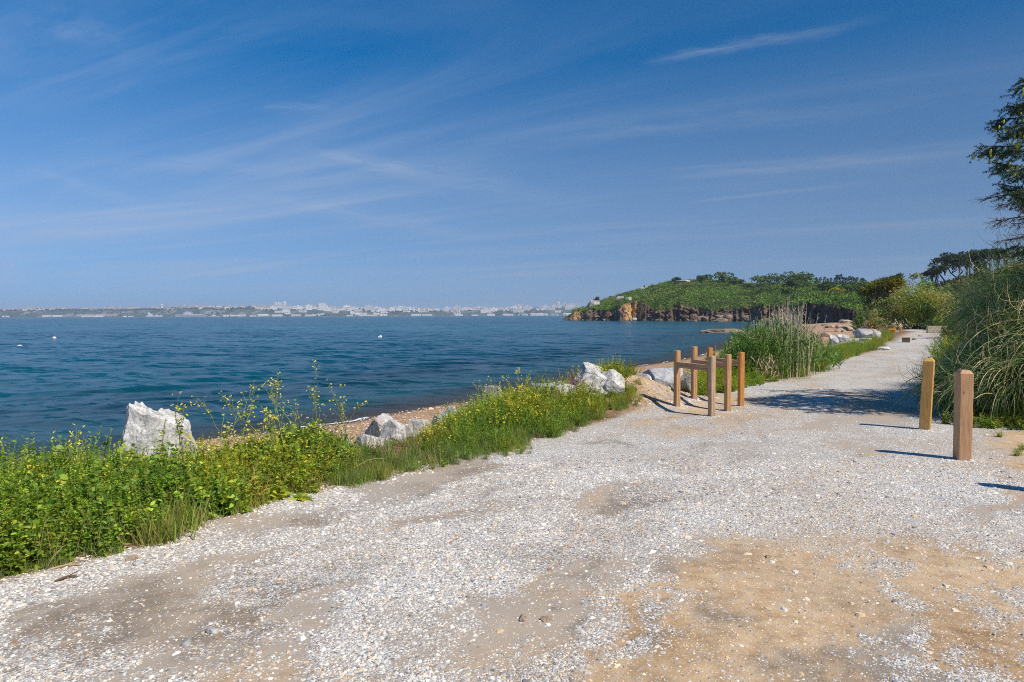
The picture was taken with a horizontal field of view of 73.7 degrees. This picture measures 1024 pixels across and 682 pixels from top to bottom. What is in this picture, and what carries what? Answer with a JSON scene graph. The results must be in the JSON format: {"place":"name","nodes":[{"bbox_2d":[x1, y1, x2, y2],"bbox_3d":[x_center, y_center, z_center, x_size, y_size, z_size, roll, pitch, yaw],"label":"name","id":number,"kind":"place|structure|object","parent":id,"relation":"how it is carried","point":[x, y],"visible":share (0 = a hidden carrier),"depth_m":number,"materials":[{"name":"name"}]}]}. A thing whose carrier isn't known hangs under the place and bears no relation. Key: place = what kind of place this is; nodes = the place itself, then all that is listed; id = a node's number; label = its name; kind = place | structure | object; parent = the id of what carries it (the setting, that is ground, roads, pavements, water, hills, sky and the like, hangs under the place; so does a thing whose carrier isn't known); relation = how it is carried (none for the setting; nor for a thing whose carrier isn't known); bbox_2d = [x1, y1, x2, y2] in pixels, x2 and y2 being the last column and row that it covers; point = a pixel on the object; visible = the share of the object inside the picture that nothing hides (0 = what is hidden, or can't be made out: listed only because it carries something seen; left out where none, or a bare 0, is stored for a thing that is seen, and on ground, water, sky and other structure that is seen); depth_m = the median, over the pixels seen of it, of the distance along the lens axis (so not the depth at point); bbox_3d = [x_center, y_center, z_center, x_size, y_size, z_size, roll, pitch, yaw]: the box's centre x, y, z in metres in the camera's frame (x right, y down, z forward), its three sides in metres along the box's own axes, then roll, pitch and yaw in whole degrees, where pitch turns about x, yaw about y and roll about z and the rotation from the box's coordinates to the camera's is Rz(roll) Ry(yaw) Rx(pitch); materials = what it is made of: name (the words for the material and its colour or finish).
{"place":"outdoors","nodes":[
{"label":"outdoors","id":0,"kind":"place"},
{"bbox_2d":[0,306,584,316],"bbox_3d":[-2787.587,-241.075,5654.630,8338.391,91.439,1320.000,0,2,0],"label":"shore","id":1,"kind":"structure","parent":0,"point":[236,312],"depth_m":5160.23,"materials":[{"name":"grey"}]},
{"bbox_2d":[77,314,117,315],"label":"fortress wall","id":2,"kind":"structure","parent":1,"relation":"on","point":[99,314],"depth_m":5077.85,"materials":[{"name":"stone"}]},
{"bbox_2d":[0,305,582,316],"bbox_3d":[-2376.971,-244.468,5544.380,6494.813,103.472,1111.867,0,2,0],"label":"woods","id":3,"kind":"object","parent":1,"relation":"on","point":[246,307],"visible":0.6,"depth_m":5237.87,"materials":[{"name":"green plant"}]},
{"bbox_2d":[0,316,815,458],"bbox_3d":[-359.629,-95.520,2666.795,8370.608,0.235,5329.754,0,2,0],"label":"water","id":4,"kind":"structure","parent":0,"point":[94,374],"depth_m":52.55,"materials":[{"name":"blue liquid"}]},
{"bbox_2d":[175,312,206,316],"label":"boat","id":5,"kind":"object","parent":4,"relation":"on","point":[188,314],"visible":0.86,"depth_m":4732.78,"materials":[{"name":"paint"}]},
{"bbox_2d":[700,328,743,332],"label":"rock spit","id":6,"kind":"structure","parent":4,"relation":"in","point":[717,331],"depth_m":130.90,"materials":[{"name":"beige stone"}]},
{"bbox_2d":[3,322,879,467],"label":"beach","id":7,"kind":"structure","parent":0,"point":[390,411],"depth_m":24.38,"materials":[{"name":"beige sand"}]},
{"bbox_2d":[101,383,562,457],"bbox_3d":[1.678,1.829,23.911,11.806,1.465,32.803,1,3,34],"label":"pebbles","id":8,"kind":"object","parent":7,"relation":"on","point":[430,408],"visible":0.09,"depth_m":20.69,"materials":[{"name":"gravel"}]},
{"bbox_2d":[852,307,866,329],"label":"bush","id":9,"kind":"object","parent":7,"relation":"on","point":[857,321],"visible":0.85,"depth_m":117.75,"materials":[{"name":"green plant"}]},
{"bbox_2d":[863,311,883,328],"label":"bush","id":10,"kind":"object","parent":7,"relation":"on","point":[868,324],"visible":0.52,"depth_m":99.68,"materials":[{"name":"green plant"}]},
{"bbox_2d":[0,325,915,581],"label":"ground","id":11,"kind":"structure","parent":0,"point":[613,413],"depth_m":11.61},
{"bbox_2d":[45,424,92,477],"bbox_3d":[-3.525,1.089,5.465,0.338,0.850,0.472,-2,3,-41],"label":"mustard plant","id":12,"kind":"object","parent":11,"relation":"on","point":[75,455],"visible":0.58,"depth_m":5.41,"materials":[{"name":"green plant"}]},
{"bbox_2d":[118,401,197,459],"bbox_3d":[-3.979,1.468,7.721,0.950,1.588,0.613,-2,3,-37],"label":"boulder","id":13,"kind":"object","parent":11,"relation":"on","point":[143,424],"visible":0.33,"depth_m":7.47,"materials":[{"name":"grey stone"}]},
{"bbox_2d":[155,418,166,465],"bbox_3d":[-3.161,1.068,6.071,0.177,0.742,0.190,0,2,0],"label":"sea beet","id":14,"kind":"object","parent":11,"relation":"on","point":[163,432],"visible":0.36,"depth_m":6.11,"materials":[{"name":"green plant"}]},
{"bbox_2d":[175,422,187,464],"bbox_3d":[-2.949,1.078,6.144,0.147,0.702,0.145,0,2,0],"label":"sea beet","id":15,"kind":"object","parent":11,"relation":"on","point":[180,442],"visible":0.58,"depth_m":6.13,"materials":[{"name":"green plant"}]},
{"bbox_2d":[170,392,203,459],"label":"mustard plant","id":16,"kind":"object","parent":11,"relation":"on","point":[177,419],"visible":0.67,"depth_m":6.18,"materials":[{"name":"green plant"}]},
{"bbox_2d":[0,416,396,575],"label":"weeds","id":17,"kind":"object","parent":11,"relation":"on","point":[22,505],"visible":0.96,"depth_m":5.40,"materials":[{"name":"green plant"}]},
{"bbox_2d":[25,378,590,488],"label":"flowers","id":18,"kind":"object","parent":17,"relation":"on","point":[319,435],"visible":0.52,"depth_m":8.04,"materials":[{"name":"yellow plant"}]},
{"bbox_2d":[183,396,235,460],"bbox_3d":[-2.931,0.989,6.617,0.468,0.963,0.456,-1,2,-30],"label":"mustard plant","id":19,"kind":"object","parent":11,"relation":"on","point":[208,411],"visible":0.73,"depth_m":6.63,"materials":[{"name":"green plant"}]},
{"bbox_2d":[217,401,272,452],"bbox_3d":[-2.724,1.044,6.975,0.591,0.850,0.278,0,2,0],"label":"mustard plant","id":20,"kind":"object","parent":11,"relation":"on","point":[235,434],"visible":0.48,"depth_m":6.96,"materials":[{"name":"green plant"}]},
{"bbox_2d":[216,381,290,452],"bbox_3d":[-2.652,0.922,7.092,0.835,1.021,0.362,-2,3,-45],"label":"mustard plant","id":21,"kind":"object","parent":11,"relation":"on","point":[248,413],"visible":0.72,"depth_m":7.03,"materials":[{"name":"green plant"}]},
{"bbox_2d":[243,406,281,467],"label":"mustard plant","id":22,"kind":"object","parent":11,"relation":"on","point":[273,417],"visible":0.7,"depth_m":6.89,"materials":[{"name":"green plant"}]},
{"bbox_2d":[243,372,292,448],"bbox_3d":[-2.433,0.889,7.013,0.451,1.162,0.566,0,2,0],"label":"mustard plant","id":23,"kind":"object","parent":11,"relation":"on","point":[275,400],"visible":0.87,"depth_m":7.08,"materials":[{"name":"green plant"}]},
{"bbox_2d":[272,360,324,447],"bbox_3d":[-2.276,0.823,7.234,0.702,1.285,0.685,0,2,0],"label":"mustard plant","id":24,"kind":"object","parent":11,"relation":"on","point":[313,409],"visible":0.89,"depth_m":7.17,"materials":[{"name":"green plant"}]},
{"bbox_2d":[0,376,643,578],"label":"grass","id":25,"kind":"structure","parent":11,"relation":"on","point":[178,520],"depth_m":6.55,"materials":[{"name":"green plant"}]},
{"bbox_2d":[326,379,367,449],"bbox_3d":[-1.821,0.947,7.556,0.457,1.071,0.557,-1,2,-24],"label":"mustard plant","id":26,"kind":"object","parent":11,"relation":"on","point":[342,420],"visible":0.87,"depth_m":7.54,"materials":[{"name":"green plant"}]},
{"bbox_2d":[356,434,382,447],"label":"boulder","id":27,"kind":"object","parent":11,"relation":"on","point":[362,436],"visible":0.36,"depth_m":8.88,"materials":[{"name":"grey stone"}]},
{"bbox_2d":[365,413,392,436],"bbox_3d":[-1.780,1.286,9.486,0.421,0.544,0.491,-2,3,-38],"label":"boulder","id":28,"kind":"object","parent":11,"relation":"on","point":[378,422],"visible":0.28,"depth_m":9.34,"materials":[{"name":"grey stone"}]},
{"bbox_2d":[380,419,406,445],"bbox_3d":[-1.592,1.264,9.152,0.392,0.429,0.379,0,2,0],"label":"boulder","id":29,"kind":"object","parent":11,"relation":"on","point":[393,427],"visible":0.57,"depth_m":9.03,"materials":[{"name":"grey stone"}]},
{"bbox_2d":[406,419,431,438],"bbox_3d":[-1.329,1.308,9.666,0.408,0.405,0.235,0,2,0],"label":"boulder","id":30,"kind":"object","parent":11,"relation":"on","point":[411,427],"visible":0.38,"depth_m":9.58,"materials":[{"name":"grey stone"}]},
{"bbox_2d":[467,376,498,403],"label":"mustard plant","id":31,"kind":"object","parent":11,"relation":"on","point":[484,389],"visible":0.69,"depth_m":10.65,"materials":[{"name":"green plant"}]},
{"bbox_2d":[481,385,501,402],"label":"boulder","id":32,"kind":"object","parent":11,"relation":"on","point":[490,389],"visible":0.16,"depth_m":11.55,"materials":[{"name":"grey stone"}]},
{"bbox_2d":[385,354,642,472],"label":"weeds","id":33,"kind":"object","parent":11,"relation":"on","point":[473,422],"visible":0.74,"depth_m":9.61,"materials":[{"name":"green plant"}]},
{"bbox_2d":[502,367,531,399],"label":"mustard plant","id":34,"kind":"object","parent":11,"relation":"on","point":[518,378],"visible":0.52,"depth_m":10.87,"materials":[{"name":"green plant"}]},
{"bbox_2d":[530,383,575,394],"bbox_3d":[0.718,1.034,12.028,0.835,0.592,0.598,0,2,0],"label":"boulder","id":35,"kind":"object","parent":11,"relation":"on","point":[559,387],"visible":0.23,"depth_m":11.86,"materials":[{"name":"grey stone"}]},
{"bbox_2d":[571,362,607,395],"bbox_3d":[1.515,0.715,12.473,0.985,0.623,0.753,0,2,0],"label":"boulder","id":36,"kind":"object","parent":11,"relation":"on","point":[589,371],"visible":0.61,"depth_m":12.21,"materials":[{"name":"grey stone"}]},
{"bbox_2d":[604,369,624,395],"bbox_3d":[1.826,0.761,12.284,0.414,0.486,0.393,0,2,8],"label":"boulder","id":37,"kind":"object","parent":11,"relation":"on","point":[611,375],"visible":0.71,"depth_m":12.15,"materials":[{"name":"grey stone"}]},
{"bbox_2d":[642,367,682,387],"bbox_3d":[2.955,0.751,13.311,0.790,0.462,0.722,0,2,0],"label":"boulder","id":38,"kind":"object","parent":11,"relation":"on","point":[664,376],"visible":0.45,"depth_m":13.14,"materials":[{"name":"stone"}]},
{"bbox_2d":[680,372,690,391],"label":"boulder","id":39,"kind":"object","parent":11,"relation":"on","point":[685,377],"visible":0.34,"depth_m":13.54,"materials":[{"name":"grey stone"}]},
{"bbox_2d":[680,348,789,394],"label":"weeds","id":40,"kind":"object","parent":11,"relation":"on","point":[752,378],"visible":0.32,"depth_m":15.56,"materials":[{"name":"green plant"}]},
{"bbox_2d":[702,294,844,380],"bbox_3d":[7.721,0.029,19.887,3.370,2.685,8.860,1,3,36],"label":"reed clump","id":41,"kind":"object","parent":11,"relation":"on","point":[781,344],"visible":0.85,"depth_m":17.42,"materials":[{"name":"green plant"}]},
{"bbox_2d":[829,335,838,345],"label":"boulder","id":42,"kind":"object","parent":11,"relation":"on","point":[835,340],"visible":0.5,"depth_m":37.91,"materials":[{"name":"white stone"}]},
{"bbox_2d":[779,327,895,378],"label":"grass","id":43,"kind":"structure","parent":11,"relation":"on","point":[852,348],"depth_m":28.51,"materials":[{"name":"green plant"}]},
{"bbox_2d":[836,334,849,341],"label":"boulder","id":44,"kind":"object","parent":11,"relation":"on","point":[840,337],"visible":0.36,"depth_m":39.85,"materials":[{"name":"white stone"}]},
{"bbox_2d":[853,328,872,337],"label":"boulder","id":45,"kind":"object","parent":11,"relation":"on","point":[859,332],"visible":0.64,"depth_m":43.78,"materials":[{"name":"white stone"}]},
{"bbox_2d":[860,293,891,319],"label":"bush","id":46,"kind":"object","parent":11,"relation":"on","point":[867,304],"visible":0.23,"depth_m":169.87,"materials":[{"name":"green plant"}]},
{"bbox_2d":[866,281,960,329],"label":"tamarisk bush","id":47,"kind":"object","parent":11,"relation":"on","point":[905,306],"visible":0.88,"depth_m":73.35,"materials":[{"name":"green plant"}]},
{"bbox_2d":[0,331,1023,681],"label":"path","id":48,"kind":"structure","parent":0,"point":[874,371],"depth_m":4.29,"materials":[{"name":"beige gravel"}]},
{"bbox_2d":[50,559,80,569],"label":"twig","id":49,"kind":"object","parent":48,"relation":"on","point":[64,565],"visible":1,"depth_m":4.40,"materials":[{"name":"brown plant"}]},
{"bbox_2d":[54,570,78,581],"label":"twig","id":50,"kind":"object","parent":48,"relation":"on","point":[64,577],"visible":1,"depth_m":4.20,"materials":[{"name":"brown wood"}]},
{"bbox_2d":[126,555,138,560],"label":"stone","id":51,"kind":"object","parent":48,"relation":"on","point":[132,557],"visible":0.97,"depth_m":4.53,"materials":[{"name":"beige stone"}]},
{"bbox_2d":[180,637,191,646],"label":"stone","id":52,"kind":"object","parent":48,"relation":"on","point":[186,642],"visible":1,"depth_m":3.36,"materials":[{"name":"grey stone"}]},
{"bbox_2d":[206,627,220,634],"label":"stone","id":53,"kind":"object","parent":48,"relation":"on","point":[211,630],"visible":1,"depth_m":3.49,"materials":[{"name":"grey stone"}]},
{"bbox_2d":[268,480,292,501],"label":"dock plant","id":54,"kind":"object","parent":48,"relation":"on","point":[284,493],"visible":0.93,"depth_m":6.02,"materials":[{"name":"green plant"}]},
{"bbox_2d":[287,492,312,501],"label":"dock plant","id":55,"kind":"object","parent":48,"relation":"on","point":[299,496],"visible":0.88,"depth_m":6.03,"materials":[{"name":"green plant"}]},
{"bbox_2d":[540,616,552,621],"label":"stone","id":56,"kind":"object","parent":48,"relation":"on","point":[545,618],"visible":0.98,"depth_m":3.60,"materials":[{"name":"beige stone"}]},
{"bbox_2d":[673,350,715,416],"bbox_3d":[3.029,0.784,11.377,0.088,1.211,1.014,-1,2,-22],"label":"bicycle stand","id":57,"kind":"object","parent":48,"relation":"on","point":[710,367],"visible":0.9,"depth_m":11.11,"materials":[{"name":"beige wood"}]},
{"bbox_2d":[691,346,731,410],"bbox_3d":[3.485,0.742,11.998,0.088,1.246,1.092,-1,2,-18],"label":"bicycle stand","id":58,"kind":"object","parent":48,"relation":"on","point":[726,364],"visible":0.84,"depth_m":11.54,"materials":[{"name":"beige wood"}]},
{"bbox_2d":[707,348,744,405],"bbox_3d":[3.938,0.741,12.638,0.088,1.184,1.207,-1,2,-12],"label":"bicycle stand","id":59,"kind":"object","parent":48,"relation":"on","point":[740,362],"visible":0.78,"depth_m":12.06,"materials":[{"name":"orange wood"}]},
{"bbox_2d":[919,358,934,429],"bbox_3d":[5.837,0.870,9.617,0.182,1.250,0.140,1,3,35],"label":"bollard","id":60,"kind":"object","parent":48,"relation":"on","point":[927,386],"visible":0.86,"depth_m":9.55,"materials":[{"name":"orange wood"}]},
{"bbox_2d":[926,325,945,332],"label":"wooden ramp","id":61,"kind":"structure","parent":48,"relation":"on","point":[932,329],"depth_m":59.10,"materials":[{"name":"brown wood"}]},
{"bbox_2d":[953,370,973,460],"bbox_3d":[5.020,0.946,7.601,0.140,1.250,0.140,0,2,8],"label":"bollard","id":62,"kind":"object","parent":48,"relation":"on","point":[963,414],"visible":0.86,"depth_m":7.54,"materials":[{"name":"brown wood"}]},
{"bbox_2d":[1010,446,1022,456],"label":"grass tuft","id":63,"kind":"object","parent":48,"relation":"on","point":[1017,453],"visible":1,"depth_m":7.80,"materials":[{"name":"green plant"}]},
{"bbox_2d":[0,0,1023,309],"label":"sky","id":64,"kind":"structure","parent":0,"point":[440,154],"materials":[{"name":"blue"}]},
{"bbox_2d":[563,281,900,323],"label":"headland","id":65,"kind":"structure","parent":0,"point":[645,311],"depth_m":370.86,"materials":[{"name":"green plant"}]},
{"bbox_2d":[587,300,599,306],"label":"house","id":66,"kind":"structure","parent":65,"relation":"on","point":[593,302],"depth_m":471.34,"materials":[{"name":"white paint"}]},
{"bbox_2d":[696,274,712,281],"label":"ridge tree","id":67,"kind":"object","parent":65,"relation":"on","point":[704,277],"visible":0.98,"depth_m":468.36,"materials":[{"name":"green plant"}]},
{"bbox_2d":[713,271,734,282],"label":"ridge tree","id":68,"kind":"object","parent":65,"relation":"on","point":[724,277],"visible":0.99,"depth_m":455.85,"materials":[{"name":"green plant"}]},
{"bbox_2d":[570,278,900,313],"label":"scrub","id":69,"kind":"object","parent":65,"relation":"on","point":[845,296],"visible":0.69,"depth_m":393.90,"materials":[{"name":"green plant"}]},
{"bbox_2d":[729,277,745,284],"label":"ridge tree","id":70,"kind":"object","parent":65,"relation":"on","point":[734,280],"visible":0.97,"depth_m":449.64,"materials":[{"name":"green plant"}]},
{"bbox_2d":[749,273,784,283],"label":"ridge tree","id":71,"kind":"object","parent":65,"relation":"on","point":[767,278],"visible":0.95,"depth_m":421.40,"materials":[{"name":"green plant"}]},
{"bbox_2d":[772,271,794,282],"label":"ridge tree","id":72,"kind":"object","parent":65,"relation":"on","point":[780,277],"visible":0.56,"depth_m":417.59,"materials":[{"name":"green plant"}]},
{"bbox_2d":[781,286,797,293],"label":"tree","id":73,"kind":"object","parent":65,"relation":"on","point":[786,289],"visible":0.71,"depth_m":351.08,"materials":[{"name":"green plant"}]},
{"bbox_2d":[782,277,806,286],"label":"ridge tree","id":74,"kind":"object","parent":65,"relation":"on","point":[789,282],"visible":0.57,"depth_m":367.67,"materials":[{"name":"green plant"}]},
{"bbox_2d":[793,280,813,287],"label":"tree","id":75,"kind":"object","parent":65,"relation":"on","point":[804,283],"visible":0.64,"depth_m":353.68,"materials":[{"name":"green plant"}]},
{"bbox_2d":[792,273,818,282],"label":"ridge tree","id":76,"kind":"object","parent":65,"relation":"on","point":[809,276],"visible":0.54,"depth_m":379.76,"materials":[{"name":"green plant"}]},
{"bbox_2d":[811,281,834,289],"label":"tree","id":77,"kind":"object","parent":65,"relation":"on","point":[820,285],"visible":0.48,"depth_m":319.86,"materials":[{"name":"green plant"}]},
{"bbox_2d":[819,283,841,291],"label":"tree","id":78,"kind":"object","parent":65,"relation":"on","point":[828,287],"visible":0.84,"depth_m":290.91,"materials":[{"name":"green plant"}]},
{"bbox_2d":[845,283,865,290],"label":"tree","id":79,"kind":"object","parent":65,"relation":"on","point":[854,287],"visible":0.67,"depth_m":279.50,"materials":[{"name":"green plant"}]},
{"bbox_2d":[851,280,868,290],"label":"tree","id":80,"kind":"object","parent":65,"relation":"on","point":[865,283],"visible":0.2,"depth_m":283.65,"materials":[{"name":"green plant"}]},
{"bbox_2d":[890,278,1000,425],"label":"hill","id":81,"kind":"structure","parent":0,"point":[918,329],"depth_m":97.68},
{"bbox_2d":[856,272,923,324],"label":"cypress tree","id":82,"kind":"object","parent":81,"relation":"on","point":[876,287],"visible":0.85,"depth_m":102.98,"materials":[{"name":"green plant"}]},
{"bbox_2d":[914,278,935,303],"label":"bush","id":83,"kind":"object","parent":81,"relation":"on","point":[921,281],"visible":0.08,"depth_m":139.69,"materials":[{"name":"green plant"}]},
{"bbox_2d":[918,319,934,329],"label":"bush","id":84,"kind":"object","parent":81,"relation":"on","point":[926,323],"visible":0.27,"depth_m":70.28,"materials":[{"name":"green plant"}]},
{"bbox_2d":[921,276,938,290],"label":"pine tree","id":85,"kind":"object","parent":81,"relation":"on","point":[936,283],"visible":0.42,"depth_m":199.86,"materials":[{"name":"green plant"}]},
{"bbox_2d":[927,261,949,287],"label":"pine tree","id":86,"kind":"object","parent":81,"relation":"on","point":[941,268],"visible":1,"depth_m":200.85,"materials":[{"name":"green plant"}]},
{"bbox_2d":[927,257,952,283],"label":"pine tree","id":87,"kind":"object","parent":81,"relation":"on","point":[936,261],"visible":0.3,"depth_m":209.15,"materials":[{"name":"green plant"}]},
{"bbox_2d":[932,312,948,325],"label":"bush","id":88,"kind":"object","parent":81,"relation":"on","point":[939,322],"visible":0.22,"depth_m":65.98,"materials":[{"name":"green plant"}]},
{"bbox_2d":[893,268,1004,339],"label":"undergrowth","id":89,"kind":"object","parent":81,"relation":"on","point":[949,281],"visible":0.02,"depth_m":198.19,"materials":[{"name":"green plant"}]},
{"bbox_2d":[940,283,959,302],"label":"bush","id":90,"kind":"object","parent":81,"relation":"on","point":[949,286],"visible":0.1,"depth_m":109.41,"materials":[{"name":"green plant"}]},
{"bbox_2d":[937,252,965,282],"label":"pine tree","id":91,"kind":"object","parent":81,"relation":"on","point":[945,257],"visible":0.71,"depth_m":202.05,"materials":[{"name":"green plant"}]},
{"bbox_2d":[938,312,967,341],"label":"bush","id":92,"kind":"object","parent":81,"relation":"on","point":[948,335],"visible":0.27,"depth_m":33.95,"materials":[{"name":"green plant"}]},
{"bbox_2d":[889,321,1023,422],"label":"pampas grass","id":93,"kind":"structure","parent":81,"relation":"on","point":[987,390],"depth_m":10.49,"materials":[{"name":"green plant"}]},
{"bbox_2d":[948,253,973,281],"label":"pine tree","id":94,"kind":"object","parent":81,"relation":"on","point":[959,262],"visible":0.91,"depth_m":200.22,"materials":[{"name":"green plant"}]},
{"bbox_2d":[919,332,1023,429],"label":"weeds","id":95,"kind":"object","parent":81,"relation":"on","point":[1015,419],"visible":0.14,"depth_m":10.07,"materials":[{"name":"green plant"}]},
{"bbox_2d":[958,250,985,275],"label":"pine tree","id":96,"kind":"object","parent":81,"relation":"on","point":[972,256],"visible":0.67,"depth_m":202.30,"materials":[{"name":"green plant"}]},
{"bbox_2d":[921,226,1023,414],"bbox_3d":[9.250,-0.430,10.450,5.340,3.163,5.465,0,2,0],"label":"pampas grass","id":97,"kind":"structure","parent":81,"relation":"on","point":[1004,318],"depth_m":10.88,"materials":[{"name":"green plant"}]},
{"bbox_2d":[971,258,990,288],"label":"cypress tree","id":98,"kind":"object","parent":81,"relation":"on","point":[974,268],"visible":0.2,"depth_m":107.38,"materials":[{"name":"green plant"}]},
{"bbox_2d":[977,248,998,270],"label":"pine tree","id":99,"kind":"object","parent":81,"relation":"on","point":[982,251],"visible":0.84,"depth_m":199.31,"materials":[{"name":"green plant"}]},
{"bbox_2d":[967,77,1023,263],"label":"spruce tree","id":100,"kind":"object","parent":81,"relation":"on","point":[1013,150],"visible":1,"depth_m":10.11,"materials":[{"name":"green plant"}]},
{"bbox_2d":[984,247,1008,265],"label":"pine tree","id":101,"kind":"object","parent":81,"relation":"on","point":[998,258],"visible":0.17,"depth_m":202.33,"materials":[{"name":"green plant"}]},
{"bbox_2d":[974,225,1023,301],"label":"pampas grass","id":102,"kind":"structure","parent":81,"relation":"on","point":[1008,261],"depth_m":11.51,"materials":[{"name":"green plant"}]},
{"bbox_2d":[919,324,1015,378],"bbox_3d":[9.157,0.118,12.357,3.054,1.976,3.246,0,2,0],"label":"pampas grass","id":103,"kind":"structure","parent":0,"point":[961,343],"depth_m":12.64,"materials":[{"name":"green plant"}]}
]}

